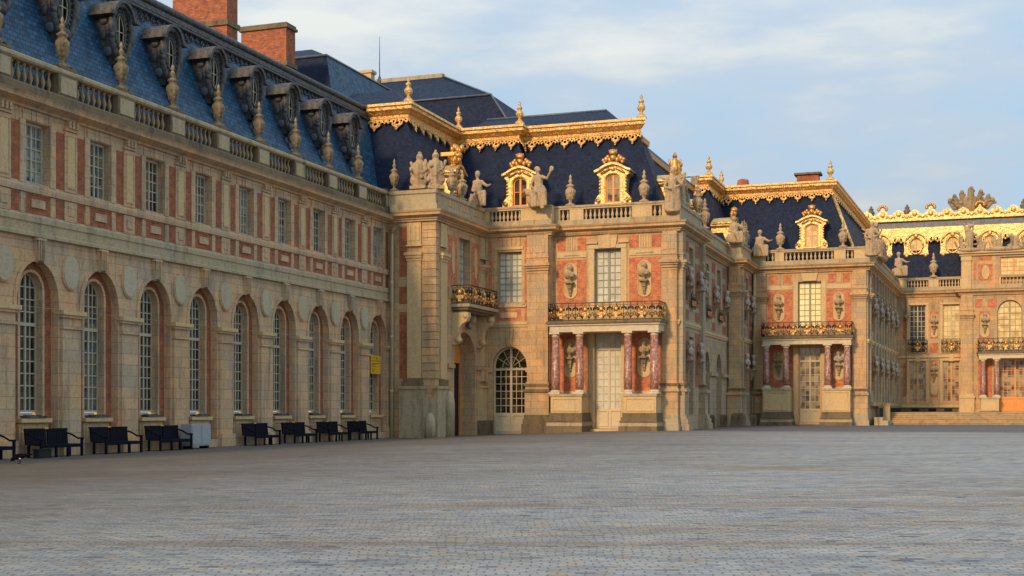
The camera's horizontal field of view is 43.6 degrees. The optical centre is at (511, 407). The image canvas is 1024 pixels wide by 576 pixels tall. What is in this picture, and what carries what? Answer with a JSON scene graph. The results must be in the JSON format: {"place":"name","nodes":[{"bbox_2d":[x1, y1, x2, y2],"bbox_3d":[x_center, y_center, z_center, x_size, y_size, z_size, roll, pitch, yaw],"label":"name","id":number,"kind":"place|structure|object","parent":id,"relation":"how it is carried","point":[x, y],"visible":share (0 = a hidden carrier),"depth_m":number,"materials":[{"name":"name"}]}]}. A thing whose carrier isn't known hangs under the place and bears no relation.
{"place":"outdoors","nodes":[
{"label":"outdoors","id":0,"kind":"place"},
{"bbox_2d":[295,49,401,96],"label":"slate roof block","id":1,"kind":"structure","parent":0,"point":[329,71],"depth_m":81.80,"materials":[{"name":"stone"}]},
{"bbox_2d":[359,69,376,79],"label":"roof stack","id":2,"kind":"object","parent":1,"relation":"on","point":[371,73],"visible":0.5,"depth_m":91.68,"materials":[{"name":"stone"}]},
{"bbox_2d":[375,73,516,127],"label":"slate roof block","id":3,"kind":"structure","parent":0,"point":[442,95],"depth_m":91.27,"materials":[{"name":"blue stone"}]},
{"bbox_2d":[0,412,1023,575],"bbox_3d":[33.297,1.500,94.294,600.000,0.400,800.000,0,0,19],"label":"ground","id":4,"kind":"structure","parent":0,"point":[869,500],"depth_m":21.94,"materials":[{"name":"stone"}]},
{"bbox_2d":[0,434,15,458],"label":"bench","id":5,"kind":"object","parent":4,"relation":"on","point":[12,448],"visible":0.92,"depth_m":41.50,"materials":[{"name":"paint"}]},
{"bbox_2d":[11,453,32,463],"bbox_3d":[-14.687,1.513,38.284,0.721,0.318,0.178,0,0,4],"label":"bird","id":6,"kind":"object","parent":4,"relation":"on","point":[19,456],"visible":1,"depth_m":38.24},
{"bbox_2d":[32,449,52,458],"bbox_3d":[-15.644,1.518,42.642,0.280,0.310,0.660,0,0,19],"label":"floodlight box","id":7,"kind":"object","parent":4,"relation":"on","point":[41,453],"visible":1,"depth_m":42.42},
{"bbox_2d":[23,428,83,457],"bbox_3d":[-15.681,1.183,43.854,0.777,1.015,2.160,0,0,19],"label":"bench","id":8,"kind":"object","parent":4,"relation":"on","point":[57,438],"visible":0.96,"depth_m":43.93,"materials":[{"name":"paint"}]},
{"bbox_2d":[89,426,142,453],"bbox_3d":[-14.542,1.176,47.079,0.777,1.015,2.160,0,0,19],"label":"bench","id":9,"kind":"object","parent":4,"relation":"on","point":[118,436],"visible":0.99,"depth_m":47.03,"materials":[{"name":"paint"}]},
{"bbox_2d":[144,425,192,450],"bbox_3d":[-13.444,1.169,50.190,0.777,1.015,2.160,0,0,19],"label":"bench","id":10,"kind":"object","parent":4,"relation":"on","point":[161,434],"visible":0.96,"depth_m":50.18,"materials":[{"name":"paint"}]},
{"bbox_2d":[181,424,210,448],"bbox_3d":[-12.843,1.162,52.046,0.520,1.020,1.400,0,0,19],"label":"utility cabinet","id":11,"kind":"object","parent":4,"relation":"on","point":[201,435],"visible":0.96,"depth_m":51.71,"materials":[{"name":"metal"}]},
{"bbox_2d":[0,0,394,458],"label":"palace wing","id":12,"kind":"structure","parent":4,"relation":"on","point":[168,285],"depth_m":52.51,"materials":[{"name":"stone"}]},
{"bbox_2d":[15,273,51,422],"bbox_3d":[-16.603,-2.100,44.179,0.628,5.200,1.560,0,0,19],"label":"window","id":13,"kind":"structure","parent":12,"relation":"in","point":[27,286],"depth_m":44.45,"materials":[{"name":"glass"}]},
{"bbox_2d":[26,123,42,184],"bbox_3d":[-16.628,-8.760,44.188,0.075,2.040,1.200,0,0,19],"label":"window","id":14,"kind":"structure","parent":12,"relation":"in","point":[34,134],"depth_m":44.42,"materials":[{"name":"glass"}]},
{"bbox_2d":[55,16,69,67],"bbox_3d":[-16.089,-13.101,45.796,0.581,1.882,0.520,0,0,7],"label":"urn","id":15,"kind":"object","parent":12,"relation":"on","point":[62,45],"visible":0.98,"depth_m":45.65,"materials":[{"name":"stone"}]},
{"bbox_2d":[90,143,103,199],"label":"window","id":16,"kind":"structure","parent":12,"relation":"in","point":[96,151],"depth_m":47.60,"materials":[{"name":"glass"}]},
{"bbox_2d":[81,282,112,421],"bbox_3d":[-15.487,-2.100,47.380,0.601,5.200,1.560,0,0,19],"label":"window","id":17,"kind":"structure","parent":12,"relation":"in","point":[90,296],"depth_m":47.67,"materials":[{"name":"glass"}]},
{"bbox_2d":[113,42,128,89],"bbox_3d":[-14.961,-13.101,48.992,0.581,1.882,0.520,0,0,-27],"label":"urn","id":18,"kind":"object","parent":12,"relation":"on","point":[120,68],"visible":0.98,"depth_m":48.85,"materials":[{"name":"stone"}]},
{"bbox_2d":[146,160,157,212],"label":"window","id":19,"kind":"structure","parent":12,"relation":"in","point":[151,167],"depth_m":50.81,"materials":[{"name":"glass"}]},
{"bbox_2d":[138,290,165,420],"bbox_3d":[-14.358,-2.100,50.577,0.601,5.200,1.560,0,0,19],"label":"window","id":20,"kind":"structure","parent":12,"relation":"in","point":[146,304],"depth_m":50.86,"materials":[{"name":"glass"}]},
{"bbox_2d":[166,64,179,109],"bbox_3d":[-13.832,-13.101,52.189,0.581,1.882,0.520,0,0,-37],"label":"urn","id":21,"kind":"object","parent":12,"relation":"on","point":[172,89],"visible":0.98,"depth_m":52.04,"materials":[{"name":"stone"}]},
{"bbox_2d":[195,175,204,223],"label":"window","id":22,"kind":"structure","parent":12,"relation":"in","point":[199,180],"depth_m":54.01,"materials":[{"name":"glass"}]},
{"bbox_2d":[189,298,212,419],"bbox_3d":[-13.230,-2.100,53.774,0.600,5.200,1.560,0,0,19],"label":"window","id":23,"kind":"structure","parent":12,"relation":"in","point":[194,309],"depth_m":54.09,"materials":[{"name":"glass"}]},
{"bbox_2d":[173,0,239,40],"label":"chimney","id":24,"kind":"object","parent":12,"relation":"on","point":[220,16],"visible":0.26,"depth_m":64.86,"materials":[{"name":"brick"}]},
{"bbox_2d":[212,83,224,126],"bbox_3d":[-12.703,-13.101,55.385,0.581,1.882,0.520,0,0,-29],"label":"urn","id":25,"kind":"object","parent":12,"relation":"on","point":[218,108],"visible":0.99,"depth_m":55.23,"materials":[{"name":"stone"}]},
{"bbox_2d":[239,188,246,233],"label":"window","id":26,"kind":"structure","parent":12,"relation":"in","point":[242,193],"depth_m":57.22,"materials":[{"name":"glass"}]},
{"bbox_2d":[233,304,254,418],"bbox_3d":[-12.101,-2.100,56.970,0.600,5.200,1.560,0,0,19],"label":"window","id":27,"kind":"structure","parent":12,"relation":"in","point":[238,314],"depth_m":57.29,"materials":[{"name":"glass"}]},
{"bbox_2d":[253,102,264,141],"bbox_3d":[-11.574,-13.101,58.582,0.581,1.882,0.520,0,0,-27],"label":"urn","id":28,"kind":"object","parent":12,"relation":"on","point":[258,123],"visible":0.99,"depth_m":58.43,"materials":[{"name":"stone"}]},
{"bbox_2d":[238,22,297,69],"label":"chimney","id":29,"kind":"object","parent":12,"relation":"on","point":[275,41],"visible":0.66,"depth_m":77.31,"materials":[{"name":"brick"}]},
{"bbox_2d":[278,200,284,243],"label":"window","id":30,"kind":"structure","parent":12,"relation":"in","point":[281,204],"depth_m":60.42,"materials":[{"name":"glass"}]},
{"bbox_2d":[273,310,291,418],"bbox_3d":[-10.959,-2.100,60.162,0.628,5.200,1.560,0,0,19],"label":"window","id":31,"kind":"structure","parent":12,"relation":"in","point":[276,325],"depth_m":60.48,"materials":[{"name":"glass"}]},
{"bbox_2d":[290,117,300,155],"bbox_3d":[-10.445,-13.101,61.778,0.581,1.882,0.520,0,0,-27],"label":"urn","id":32,"kind":"object","parent":12,"relation":"on","point":[295,138],"visible":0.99,"depth_m":61.62,"materials":[{"name":"stone"}]},
{"bbox_2d":[313,210,318,251],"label":"window","id":33,"kind":"structure","parent":12,"relation":"in","point":[315,214],"depth_m":63.60,"materials":[{"name":"glass"}]},
{"bbox_2d":[308,316,325,417],"bbox_3d":[-9.835,-2.100,63.360,0.618,5.200,1.560,0,0,19],"label":"window","id":34,"kind":"structure","parent":12,"relation":"in","point":[311,325],"depth_m":63.67,"materials":[{"name":"glass"}]},
{"bbox_2d":[323,131,333,167],"bbox_3d":[-9.317,-13.101,64.975,0.581,1.882,0.520,0,0,-23],"label":"urn","id":35,"kind":"object","parent":12,"relation":"on","point":[328,152],"visible":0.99,"depth_m":64.82,"materials":[{"name":"stone"}]},
{"bbox_2d":[345,220,349,258],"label":"window","id":36,"kind":"structure","parent":12,"relation":"in","point":[347,223],"depth_m":66.97,"materials":[{"name":"glass"}]},
{"bbox_2d":[340,321,355,417],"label":"window","id":37,"kind":"structure","parent":12,"relation":"in","point":[342,355],"depth_m":66.89,"materials":[{"name":"glass"}]},
{"bbox_2d":[353,145,363,178],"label":"urn","id":38,"kind":"object","parent":12,"relation":"on","point":[358,163],"visible":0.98,"depth_m":68.02,"materials":[{"name":"stone"}]},
{"bbox_2d":[370,355,380,373],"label":"information sign","id":39,"kind":"object","parent":12,"relation":"hanging from","point":[375,364],"visible":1,"depth_m":69.55,"materials":[{"name":"yellow paint"}]},
{"bbox_2d":[373,229,377,265],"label":"window","id":40,"kind":"structure","parent":12,"relation":"in","point":[375,232],"depth_m":70.17,"materials":[{"name":"glass"}]},
{"bbox_2d":[370,325,383,416],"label":"window","id":41,"kind":"structure","parent":12,"relation":"in","point":[371,331],"depth_m":70.27,"materials":[{"name":"glass"}]},
{"bbox_2d":[390,222,396,437],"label":"downpipe","id":42,"kind":"object","parent":12,"relation":"attached to","point":[393,228],"visible":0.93,"depth_m":70.55,"materials":[{"name":"paint"}]},
{"bbox_2d":[241,423,280,445],"bbox_3d":[-11.113,1.156,56.791,0.777,1.015,2.160,0,0,19],"label":"bench","id":43,"kind":"object","parent":4,"relation":"on","point":[257,430],"visible":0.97,"depth_m":56.73,"materials":[{"name":"paint"}]},
{"bbox_2d":[281,422,317,443],"bbox_3d":[-9.964,1.152,60.044,0.777,1.015,2.160,0,0,19],"label":"bench","id":44,"kind":"object","parent":4,"relation":"on","point":[296,429],"visible":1,"depth_m":60.01,"materials":[{"name":"paint"}]},
{"bbox_2d":[316,421,349,441],"bbox_3d":[-8.832,1.150,63.250,0.777,1.015,2.160,0,0,19],"label":"bench","id":45,"kind":"object","parent":4,"relation":"on","point":[330,427],"visible":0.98,"depth_m":63.20,"materials":[{"name":"paint"}]},
{"bbox_2d":[347,420,378,439],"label":"bench","id":46,"kind":"object","parent":4,"relation":"on","point":[360,427],"visible":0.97,"depth_m":66.33,"materials":[{"name":"paint"}]},
{"bbox_2d":[365,101,498,437],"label":"corner pavilion","id":47,"kind":"structure","parent":4,"relation":"on","point":[444,318],"depth_m":72.00,"materials":[{"name":"stone"}]},
{"bbox_2d":[349,90,404,105],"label":"slate roof block","id":48,"kind":"structure","parent":47,"relation":"on","point":[370,98],"depth_m":78.38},
{"bbox_2d":[389,159,398,190],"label":"urn","id":49,"kind":"object","parent":47,"relation":"on","point":[394,177],"visible":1,"depth_m":71.10,"materials":[{"name":"stone"}]},
{"bbox_2d":[403,77,413,101],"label":"gilt finial","id":50,"kind":"object","parent":47,"relation":"on","point":[408,90],"visible":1,"depth_m":73.66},
{"bbox_2d":[409,152,430,189],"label":"statue","id":51,"kind":"object","parent":47,"relation":"on","point":[418,168],"visible":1,"depth_m":70.34,"materials":[{"name":"stone"}]},
{"bbox_2d":[424,150,446,190],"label":"trophy","id":52,"kind":"object","parent":47,"relation":"on","point":[435,178],"visible":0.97,"depth_m":70.30,"materials":[{"name":"stone"}]},
{"bbox_2d":[446,169,457,196],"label":"urn","id":53,"kind":"object","parent":47,"relation":"on","point":[451,181],"visible":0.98,"depth_m":72.72,"materials":[{"name":"stone"}]},
{"bbox_2d":[454,345,460,435],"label":"doorway","id":54,"kind":"structure","parent":47,"relation":"in","point":[457,355],"depth_m":75.85,"materials":[{"name":"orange wood"}]},
{"bbox_2d":[455,107,462,127],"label":"gilt finial","id":55,"kind":"object","parent":47,"relation":"on","point":[458,119],"visible":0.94,"depth_m":80.71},
{"bbox_2d":[459,239,463,299],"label":"window","id":56,"kind":"structure","parent":47,"relation":"in","point":[461,243],"depth_m":74.82,"materials":[{"name":"glass"}]},
{"bbox_2d":[457,170,467,200],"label":"urn","id":57,"kind":"object","parent":47,"relation":"on","point":[462,186],"visible":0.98,"depth_m":74.23,"materials":[{"name":"stone"}]},
{"bbox_2d":[468,171,491,206],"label":"statue","id":58,"kind":"object","parent":47,"relation":"on","point":[477,197],"visible":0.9,"depth_m":75.81,"materials":[{"name":"stone"}]},
{"bbox_2d":[457,109,758,433],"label":"brick pavilion","id":59,"kind":"structure","parent":4,"relation":"on","point":[607,309],"depth_m":76.41,"materials":[{"name":"stone"}]},
{"bbox_2d":[499,252,521,302],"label":"window","id":60,"kind":"structure","parent":59,"relation":"in","point":[510,264],"depth_m":77.03,"materials":[{"name":"glass"}]},
{"bbox_2d":[494,347,526,433],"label":"door","id":61,"kind":"structure","parent":59,"relation":"in","point":[510,376],"depth_m":77.03,"materials":[{"name":"beige paint"}]},
{"bbox_2d":[515,101,524,123],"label":"gilt finial","id":62,"kind":"object","parent":59,"relation":"on","point":[519,114],"visible":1,"depth_m":79.44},
{"bbox_2d":[523,166,553,208],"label":"statue","id":63,"kind":"object","parent":59,"relation":"on","point":[536,194],"visible":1,"depth_m":75.44,"materials":[{"name":"stone"}]},
{"bbox_2d":[564,264,574,281],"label":"bust","id":64,"kind":"object","parent":59,"relation":"on","point":[569,274],"visible":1,"depth_m":75.91,"materials":[{"name":"stone"}]},
{"bbox_2d":[564,340,574,356],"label":"bust","id":65,"kind":"object","parent":59,"relation":"on","point":[569,350],"visible":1,"depth_m":75.92,"materials":[{"name":"stone"}]},
{"bbox_2d":[565,174,575,205],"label":"urn","id":66,"kind":"object","parent":59,"relation":"on","point":[570,191],"visible":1,"depth_m":76.21,"materials":[{"name":"stone"}]},
{"bbox_2d":[596,249,620,302],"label":"window","id":67,"kind":"structure","parent":59,"relation":"in","point":[608,261],"depth_m":75.84,"materials":[{"name":"glass"}]},
{"bbox_2d":[596,333,620,428],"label":"door","id":68,"kind":"structure","parent":59,"relation":"in","point":[608,345],"depth_m":75.82,"materials":[{"name":"beige paint"}]},
{"bbox_2d":[636,94,646,118],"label":"gilt finial","id":69,"kind":"object","parent":59,"relation":"on","point":[641,107],"visible":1,"depth_m":77.67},
{"bbox_2d":[637,261,648,278],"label":"bust","id":70,"kind":"object","parent":59,"relation":"on","point":[643,272],"visible":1,"depth_m":74.42,"materials":[{"name":"stone"}]},
{"bbox_2d":[637,339,649,355],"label":"bust","id":71,"kind":"object","parent":59,"relation":"on","point":[643,349],"visible":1,"depth_m":74.42,"materials":[{"name":"stone"}]},
{"bbox_2d":[639,170,649,201],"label":"urn","id":72,"kind":"object","parent":59,"relation":"on","point":[644,187],"visible":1,"depth_m":74.71,"materials":[{"name":"stone"}]},
{"bbox_2d":[661,167,685,213],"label":"statue","id":73,"kind":"object","parent":59,"relation":"on","point":[672,203],"visible":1,"depth_m":73.77,"materials":[{"name":"stone"}]},
{"bbox_2d":[668,152,681,174],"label":"trophy","id":74,"kind":"object","parent":59,"relation":"on","point":[673,162],"visible":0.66,"depth_m":77.83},
{"bbox_2d":[679,172,689,207],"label":"statue","id":75,"kind":"object","parent":59,"relation":"on","point":[684,197],"visible":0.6,"depth_m":75.80,"materials":[{"name":"stone"}]},
{"bbox_2d":[687,340,694,358],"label":"bust","id":76,"kind":"object","parent":59,"relation":"on","point":[691,352],"visible":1,"depth_m":76.08,"materials":[{"name":"stone"}]},
{"bbox_2d":[688,266,694,284],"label":"bust","id":77,"kind":"object","parent":59,"relation":"on","point":[691,277],"visible":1,"depth_m":76.07,"materials":[{"name":"stone"}]},
{"bbox_2d":[692,184,702,216],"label":"urn","id":78,"kind":"object","parent":59,"relation":"on","point":[697,201],"visible":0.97,"depth_m":80.11,"materials":[{"name":"stone"}]},
{"bbox_2d":[698,342,704,360],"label":"bust","id":79,"kind":"object","parent":59,"relation":"on","point":[701,353],"visible":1,"depth_m":79.09,"materials":[{"name":"stone"}]},
{"bbox_2d":[698,271,704,289],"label":"bust","id":80,"kind":"object","parent":59,"relation":"on","point":[701,281],"visible":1,"depth_m":79.09,"materials":[{"name":"stone"}]},
{"bbox_2d":[700,199,709,229],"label":"urn","id":81,"kind":"object","parent":59,"relation":"on","point":[705,213],"visible":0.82,"depth_m":85.97,"materials":[{"name":"stone"}]},
{"bbox_2d":[705,156,712,174],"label":"gilt finial","id":82,"kind":"object","parent":59,"relation":"on","point":[708,168],"visible":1,"depth_m":96.72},
{"bbox_2d":[725,216,747,243],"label":"statue","id":83,"kind":"object","parent":59,"relation":"on","point":[735,236],"visible":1,"depth_m":92.79,"materials":[{"name":"stone"}]},
{"bbox_2d":[739,220,747,245],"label":"trophy","id":84,"kind":"object","parent":59,"relation":"on","point":[745,238],"visible":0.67,"depth_m":94.22,"materials":[{"name":"stone"}]},
{"bbox_2d":[720,415,728,426],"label":"guard stone","id":85,"kind":"object","parent":4,"relation":"on","point":[724,420],"visible":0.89,"depth_m":87.53,"materials":[{"name":"stone"}]},
{"bbox_2d":[730,413,745,425],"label":"guard stone","id":86,"kind":"object","parent":4,"relation":"on","point":[737,419],"visible":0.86,"depth_m":90.33,"materials":[{"name":"stone"}]},
{"bbox_2d":[721,179,903,425],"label":"brick pavilion","id":87,"kind":"structure","parent":4,"relation":"on","point":[808,328],"depth_m":97.18,"materials":[{"name":"stone"}]},
{"bbox_2d":[753,274,755,412],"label":"downpipe","id":88,"kind":"object","parent":87,"relation":"attached to","point":[754,329],"visible":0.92,"depth_m":97.73,"materials":[{"name":"metal"}]},
{"bbox_2d":[752,230,772,256],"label":"statue","id":89,"kind":"object","parent":87,"relation":"on","point":[759,248],"visible":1,"depth_m":97.35,"materials":[{"name":"stone"}]},
{"bbox_2d":[776,223,784,249],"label":"urn","id":90,"kind":"object","parent":87,"relation":"on","point":[780,237],"visible":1,"depth_m":97.36,"materials":[{"name":"stone"}]},
{"bbox_2d":[794,171,822,181],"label":"roof stack","id":91,"kind":"object","parent":87,"relation":"on","point":[808,176],"visible":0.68,"depth_m":101.95,"materials":[{"name":"brick"}]},
{"bbox_2d":[799,347,819,423],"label":"door","id":92,"kind":"structure","parent":87,"relation":"in","point":[809,357],"depth_m":97.02,"materials":[{"name":"beige paint"}]},
{"bbox_2d":[799,282,820,326],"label":"window","id":93,"kind":"structure","parent":87,"relation":"in","point":[809,292],"depth_m":97.02,"materials":[{"name":"glass"}]},
{"bbox_2d":[826,160,834,179],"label":"gilt finial","id":94,"kind":"object","parent":87,"relation":"on","point":[830,171],"visible":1,"depth_m":98.90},
{"bbox_2d":[833,350,843,363],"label":"bust","id":95,"kind":"object","parent":87,"relation":"on","point":[838,358],"visible":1,"depth_m":95.65,"materials":[{"name":"stone"}]},
{"bbox_2d":[838,220,847,246],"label":"urn","id":96,"kind":"object","parent":87,"relation":"on","point":[843,235],"visible":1,"depth_m":95.81,"materials":[{"name":"stone"}]},
{"bbox_2d":[862,221,883,256],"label":"statue","id":97,"kind":"object","parent":87,"relation":"on","point":[874,246],"visible":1,"depth_m":95.00,"materials":[{"name":"stone"}]},
{"bbox_2d":[878,239,887,262],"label":"trophy","id":98,"kind":"object","parent":87,"relation":"on","point":[882,257],"visible":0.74,"depth_m":102.37,"materials":[{"name":"stone"}]},
{"bbox_2d":[892,252,910,276],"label":"statue","id":99,"kind":"object","parent":87,"relation":"on","point":[900,269],"visible":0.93,"depth_m":115.54,"materials":[{"name":"stone"}]},
{"bbox_2d":[864,200,1023,411],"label":"central palace block","id":100,"kind":"structure","parent":4,"relation":"on","point":[971,355],"depth_m":117.72,"materials":[{"name":"stone"}]},
{"bbox_2d":[910,305,925,351],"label":"window","id":101,"kind":"structure","parent":100,"relation":"in","point":[917,314],"depth_m":118.64,"materials":[{"name":"glass"}]},
{"bbox_2d":[910,362,925,401],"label":"window","id":102,"kind":"structure","parent":100,"relation":"in","point":[917,370],"depth_m":118.64,"materials":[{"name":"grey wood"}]},
{"bbox_2d":[929,252,937,276],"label":"urn","id":103,"kind":"object","parent":100,"relation":"on","point":[933,266],"visible":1,"depth_m":117.78,"materials":[{"name":"stone"}]},
{"bbox_2d":[943,304,959,350],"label":"window","id":104,"kind":"structure","parent":100,"relation":"in","point":[951,318],"depth_m":117.69,"materials":[{"name":"glass"}]},
{"bbox_2d":[943,361,959,400],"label":"window","id":105,"kind":"structure","parent":100,"relation":"in","point":[951,369],"depth_m":117.69,"materials":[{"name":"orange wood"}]},
{"bbox_2d":[954,222,986,251],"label":"trophy","id":106,"kind":"object","parent":100,"relation":"on","point":[968,244],"visible":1,"depth_m":116.50,"materials":[{"name":"stone"}]},
{"bbox_2d":[948,186,996,210],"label":"crest","id":107,"kind":"object","parent":100,"relation":"on","point":[955,202],"visible":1,"depth_m":119.56,"materials":[{"name":"stone"}]},
{"bbox_2d":[977,233,1023,250],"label":"trophy","id":108,"kind":"object","parent":100,"relation":"on","point":[998,246],"visible":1,"depth_m":115.60,"materials":[{"name":"stone"}]},
{"bbox_2d":[997,300,1021,349],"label":"window","id":109,"kind":"structure","parent":100,"relation":"in","point":[1009,313],"depth_m":115.58,"materials":[{"name":"glass"}]},
{"bbox_2d":[999,359,1023,411],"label":"door","id":110,"kind":"structure","parent":100,"relation":"in","point":[1011,371],"depth_m":115.55,"materials":[{"name":"orange wood"}]},
{"bbox_2d":[1000,256,1023,273],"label":"window","id":111,"kind":"structure","parent":100,"relation":"in","point":[1008,265],"depth_m":115.98,"materials":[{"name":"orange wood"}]},
{"bbox_2d":[874,404,1023,424],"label":"stone steps","id":112,"kind":"structure","parent":4,"relation":"on","point":[951,418],"depth_m":100.05,"materials":[{"name":"stone"}]},
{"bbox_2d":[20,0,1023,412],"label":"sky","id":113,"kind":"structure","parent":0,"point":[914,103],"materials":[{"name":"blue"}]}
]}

